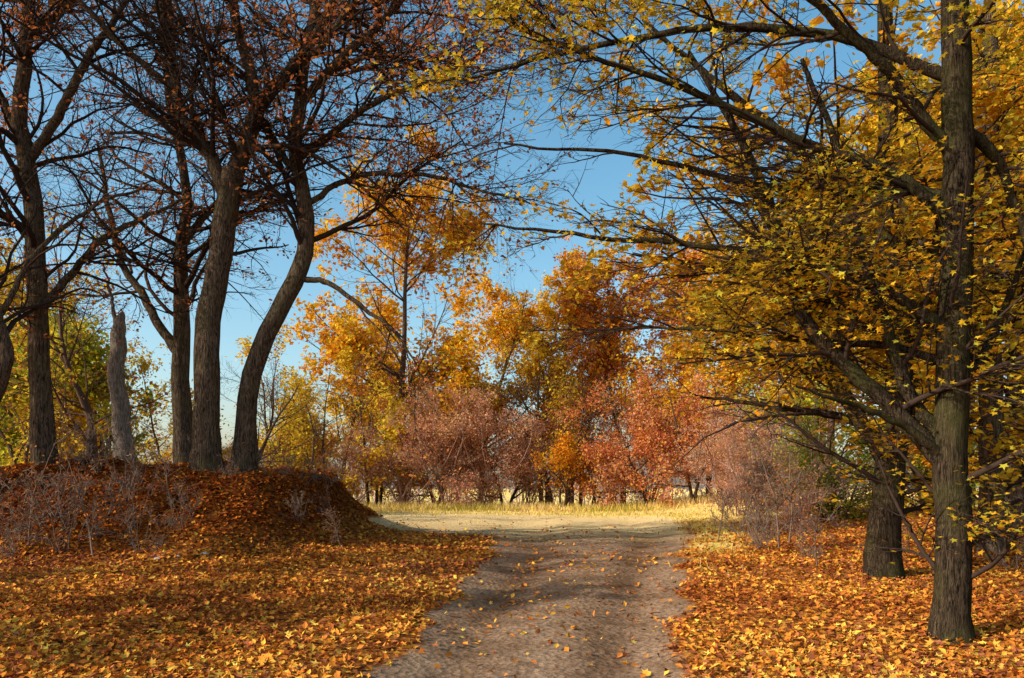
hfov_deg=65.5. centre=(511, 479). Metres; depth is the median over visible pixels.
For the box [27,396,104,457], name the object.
bare shrub
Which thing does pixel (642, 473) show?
pink shrub
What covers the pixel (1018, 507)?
bare shrub
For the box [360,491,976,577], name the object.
grass
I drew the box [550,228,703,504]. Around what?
orange tree
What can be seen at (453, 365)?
yellow tree
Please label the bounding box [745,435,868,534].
bare shrub
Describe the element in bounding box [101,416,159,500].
bare shrub
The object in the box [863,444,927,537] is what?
sapling
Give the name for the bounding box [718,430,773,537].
sapling
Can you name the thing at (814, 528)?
sapling
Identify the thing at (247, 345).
yellow bush
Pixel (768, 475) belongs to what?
sapling
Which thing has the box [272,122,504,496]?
golden tree
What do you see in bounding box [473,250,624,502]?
yellow tree
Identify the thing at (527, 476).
pink shrub
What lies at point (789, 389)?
yellow tree
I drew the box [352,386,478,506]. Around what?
pink shrub
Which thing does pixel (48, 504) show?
bare shrub
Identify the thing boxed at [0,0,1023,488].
sky
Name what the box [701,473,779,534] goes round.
bare shrub
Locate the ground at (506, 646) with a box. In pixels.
[0,459,1023,677]
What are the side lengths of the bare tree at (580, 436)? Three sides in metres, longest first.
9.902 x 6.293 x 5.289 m
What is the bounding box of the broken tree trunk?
[74,259,136,461]
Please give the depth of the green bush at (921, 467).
21.10 m
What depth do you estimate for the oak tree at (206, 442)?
15.19 m
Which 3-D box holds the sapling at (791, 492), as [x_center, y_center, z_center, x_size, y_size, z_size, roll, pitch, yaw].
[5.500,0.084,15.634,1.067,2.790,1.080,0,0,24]
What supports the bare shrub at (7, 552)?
on the ground at (506, 646)
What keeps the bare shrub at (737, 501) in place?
on the ground at (506, 646)
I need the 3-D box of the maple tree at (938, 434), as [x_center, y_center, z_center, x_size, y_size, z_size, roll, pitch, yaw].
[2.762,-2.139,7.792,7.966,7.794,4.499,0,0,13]
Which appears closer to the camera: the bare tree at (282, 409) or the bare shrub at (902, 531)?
the bare shrub at (902, 531)
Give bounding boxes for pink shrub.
[310,419,404,507]
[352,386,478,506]
[385,376,518,505]
[418,386,536,507]
[498,413,574,504]
[573,416,645,505]
[588,394,687,502]
[671,410,777,506]
[676,395,767,497]
[702,397,830,493]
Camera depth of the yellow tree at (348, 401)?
49.54 m
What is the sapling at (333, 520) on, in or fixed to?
on the ground at (506, 646)
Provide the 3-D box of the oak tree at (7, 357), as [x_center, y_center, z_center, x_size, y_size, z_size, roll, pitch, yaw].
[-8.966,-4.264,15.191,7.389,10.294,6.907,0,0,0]
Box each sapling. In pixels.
[0,425,84,545]
[43,424,123,555]
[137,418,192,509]
[309,474,344,548]
[696,463,757,539]
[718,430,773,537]
[731,425,785,524]
[737,442,815,547]
[741,424,786,527]
[765,430,821,542]
[787,471,842,567]
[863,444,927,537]
[1001,558,1023,631]
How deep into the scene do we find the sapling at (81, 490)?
12.92 m
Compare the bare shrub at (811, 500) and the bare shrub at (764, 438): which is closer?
the bare shrub at (811, 500)
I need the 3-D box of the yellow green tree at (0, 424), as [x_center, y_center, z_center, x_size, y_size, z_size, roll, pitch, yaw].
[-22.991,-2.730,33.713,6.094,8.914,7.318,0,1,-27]
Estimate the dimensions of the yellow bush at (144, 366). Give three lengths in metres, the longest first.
6.060 x 5.282 x 4.957 m
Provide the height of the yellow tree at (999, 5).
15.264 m
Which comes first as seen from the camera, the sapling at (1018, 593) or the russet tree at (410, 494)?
the sapling at (1018, 593)
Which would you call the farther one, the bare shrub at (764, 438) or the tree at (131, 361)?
the tree at (131, 361)
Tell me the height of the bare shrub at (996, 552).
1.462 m
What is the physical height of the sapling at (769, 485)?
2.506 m
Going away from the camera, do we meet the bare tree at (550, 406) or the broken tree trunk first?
the broken tree trunk
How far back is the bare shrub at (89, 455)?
14.90 m
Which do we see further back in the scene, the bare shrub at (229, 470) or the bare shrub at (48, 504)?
the bare shrub at (229, 470)
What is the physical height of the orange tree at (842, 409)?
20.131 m
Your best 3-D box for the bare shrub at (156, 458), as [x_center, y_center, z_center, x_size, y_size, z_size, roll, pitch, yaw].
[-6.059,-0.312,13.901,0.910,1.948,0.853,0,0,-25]
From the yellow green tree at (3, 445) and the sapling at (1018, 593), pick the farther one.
the yellow green tree at (3, 445)
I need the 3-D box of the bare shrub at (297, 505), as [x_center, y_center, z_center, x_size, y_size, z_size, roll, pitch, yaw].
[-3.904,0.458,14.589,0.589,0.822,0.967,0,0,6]
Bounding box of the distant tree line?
[144,417,977,506]
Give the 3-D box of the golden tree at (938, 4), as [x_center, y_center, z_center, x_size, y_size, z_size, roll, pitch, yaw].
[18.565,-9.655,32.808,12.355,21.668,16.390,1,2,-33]
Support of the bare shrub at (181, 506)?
on the ground at (506, 646)
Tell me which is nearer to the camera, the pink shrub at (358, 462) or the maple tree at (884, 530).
the maple tree at (884, 530)
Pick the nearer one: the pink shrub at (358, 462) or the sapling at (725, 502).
the sapling at (725, 502)
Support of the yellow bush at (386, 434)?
on the ground at (506, 646)
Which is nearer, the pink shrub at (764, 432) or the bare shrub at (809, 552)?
the bare shrub at (809, 552)
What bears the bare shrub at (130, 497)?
on the ground at (506, 646)
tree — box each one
[0,0,285,466]
[0,0,390,463]
[0,0,562,471]
[0,2,244,401]
[0,191,171,458]
[0,238,25,424]
[0,299,81,465]
[0,400,22,465]
[3,289,164,463]
[8,277,172,462]
[98,0,673,504]
[221,323,332,470]
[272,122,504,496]
[307,297,412,474]
[369,380,516,503]
[370,0,1023,643]
[413,326,515,502]
[417,253,577,503]
[462,391,592,506]
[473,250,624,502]
[479,306,595,505]
[526,428,605,506]
[529,312,639,504]
[529,333,630,505]
[548,0,1023,579]
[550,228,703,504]
[571,375,746,508]
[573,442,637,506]
[599,208,795,495]
[625,358,762,507]
[631,236,768,493]
[697,63,932,436]
[734,105,927,498]
[746,196,902,453]
[808,0,1023,553]
[835,0,1023,505]
[854,0,1023,393]
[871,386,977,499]
[878,12,1023,527]
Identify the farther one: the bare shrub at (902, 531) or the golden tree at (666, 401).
the golden tree at (666, 401)
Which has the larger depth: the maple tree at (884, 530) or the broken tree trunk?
the broken tree trunk
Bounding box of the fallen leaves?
[0,456,1023,677]
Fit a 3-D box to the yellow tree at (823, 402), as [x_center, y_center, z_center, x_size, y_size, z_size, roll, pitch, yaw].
[14.088,-7.698,34.415,9.516,17.769,11.003,0,0,-25]
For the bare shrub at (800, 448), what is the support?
on the ground at (506, 646)
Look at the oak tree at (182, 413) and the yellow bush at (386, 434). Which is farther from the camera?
the yellow bush at (386, 434)
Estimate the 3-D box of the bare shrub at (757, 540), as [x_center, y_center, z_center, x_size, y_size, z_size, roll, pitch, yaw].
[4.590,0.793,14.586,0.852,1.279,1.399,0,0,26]
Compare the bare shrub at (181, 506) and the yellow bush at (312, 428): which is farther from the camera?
the yellow bush at (312, 428)
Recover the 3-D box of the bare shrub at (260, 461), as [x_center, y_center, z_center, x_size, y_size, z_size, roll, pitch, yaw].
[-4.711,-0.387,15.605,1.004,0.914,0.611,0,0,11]
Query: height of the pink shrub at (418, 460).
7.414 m
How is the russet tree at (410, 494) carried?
on the ground at (506, 646)
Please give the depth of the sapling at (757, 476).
21.36 m
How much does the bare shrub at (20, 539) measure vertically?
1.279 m
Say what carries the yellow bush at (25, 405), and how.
on the ground at (506, 646)
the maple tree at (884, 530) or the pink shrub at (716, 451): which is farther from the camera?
the pink shrub at (716, 451)
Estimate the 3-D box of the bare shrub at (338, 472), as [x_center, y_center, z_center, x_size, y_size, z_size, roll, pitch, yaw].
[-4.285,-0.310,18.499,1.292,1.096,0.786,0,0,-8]
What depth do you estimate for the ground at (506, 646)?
10.56 m
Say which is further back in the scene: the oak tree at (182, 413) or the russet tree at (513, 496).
the russet tree at (513, 496)
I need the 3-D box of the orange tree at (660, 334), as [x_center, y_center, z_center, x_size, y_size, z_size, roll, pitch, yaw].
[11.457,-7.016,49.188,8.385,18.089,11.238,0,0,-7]
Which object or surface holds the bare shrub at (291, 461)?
on the ground at (506, 646)
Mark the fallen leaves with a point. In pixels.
(400, 555)
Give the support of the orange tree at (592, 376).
on the ground at (506, 646)
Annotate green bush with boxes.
[701,371,845,507]
[774,384,884,520]
[823,342,978,509]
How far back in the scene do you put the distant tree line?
109.47 m
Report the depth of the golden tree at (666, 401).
43.22 m
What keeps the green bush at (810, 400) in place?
on the ground at (506, 646)
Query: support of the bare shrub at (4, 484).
on the ground at (506, 646)
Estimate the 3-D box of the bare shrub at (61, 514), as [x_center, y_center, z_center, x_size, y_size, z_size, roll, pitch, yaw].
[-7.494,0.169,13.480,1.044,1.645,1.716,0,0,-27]
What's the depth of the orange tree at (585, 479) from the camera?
42.07 m
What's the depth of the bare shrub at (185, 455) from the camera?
16.19 m
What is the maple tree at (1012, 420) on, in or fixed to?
on the ground at (506, 646)
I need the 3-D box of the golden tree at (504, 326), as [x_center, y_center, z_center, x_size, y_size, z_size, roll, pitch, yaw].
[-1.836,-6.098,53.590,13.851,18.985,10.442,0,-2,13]
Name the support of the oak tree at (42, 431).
on the ground at (506, 646)
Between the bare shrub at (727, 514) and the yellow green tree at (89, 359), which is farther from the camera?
the yellow green tree at (89, 359)
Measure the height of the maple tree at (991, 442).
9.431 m
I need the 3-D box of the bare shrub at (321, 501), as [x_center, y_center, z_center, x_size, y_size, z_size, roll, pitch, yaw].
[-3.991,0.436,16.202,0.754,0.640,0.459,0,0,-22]
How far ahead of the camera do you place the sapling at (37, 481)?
12.67 m
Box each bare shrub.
[0,429,28,474]
[0,455,119,553]
[0,456,39,515]
[0,482,62,550]
[0,508,31,560]
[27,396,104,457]
[35,441,100,529]
[53,400,140,470]
[87,450,162,529]
[98,495,178,552]
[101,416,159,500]
[154,481,209,531]
[170,426,226,462]
[213,442,251,478]
[242,440,297,476]
[265,441,333,485]
[280,489,312,523]
[301,443,353,488]
[307,487,332,511]
[698,423,785,517]
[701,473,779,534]
[706,390,820,506]
[723,483,795,542]
[734,488,785,549]
[739,398,909,520]
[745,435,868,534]
[780,513,834,558]
[857,495,920,557]
[973,477,1023,570]
[975,464,1023,540]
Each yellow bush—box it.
[0,263,111,465]
[82,343,231,463]
[220,329,349,476]
[258,345,378,502]
[304,343,437,505]
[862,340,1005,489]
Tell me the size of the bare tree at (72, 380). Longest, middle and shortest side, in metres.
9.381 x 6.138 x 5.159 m
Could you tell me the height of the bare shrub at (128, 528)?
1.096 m
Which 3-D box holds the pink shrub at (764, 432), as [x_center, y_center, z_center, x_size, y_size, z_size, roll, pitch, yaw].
[11.973,-1.421,37.724,6.084,5.649,4.311,0,1,18]
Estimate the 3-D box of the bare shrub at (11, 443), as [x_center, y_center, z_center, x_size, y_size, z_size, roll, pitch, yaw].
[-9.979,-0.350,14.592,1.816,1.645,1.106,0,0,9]
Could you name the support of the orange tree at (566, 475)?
on the ground at (506, 646)
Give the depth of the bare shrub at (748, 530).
16.31 m
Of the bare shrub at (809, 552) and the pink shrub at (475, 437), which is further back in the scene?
the pink shrub at (475, 437)
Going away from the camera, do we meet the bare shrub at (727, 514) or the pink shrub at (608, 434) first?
the bare shrub at (727, 514)
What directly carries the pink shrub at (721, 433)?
on the ground at (506, 646)
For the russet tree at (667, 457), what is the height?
7.767 m
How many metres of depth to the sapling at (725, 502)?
16.74 m
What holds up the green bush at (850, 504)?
on the ground at (506, 646)
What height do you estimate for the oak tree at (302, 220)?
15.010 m
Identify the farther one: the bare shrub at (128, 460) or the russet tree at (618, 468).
the russet tree at (618, 468)

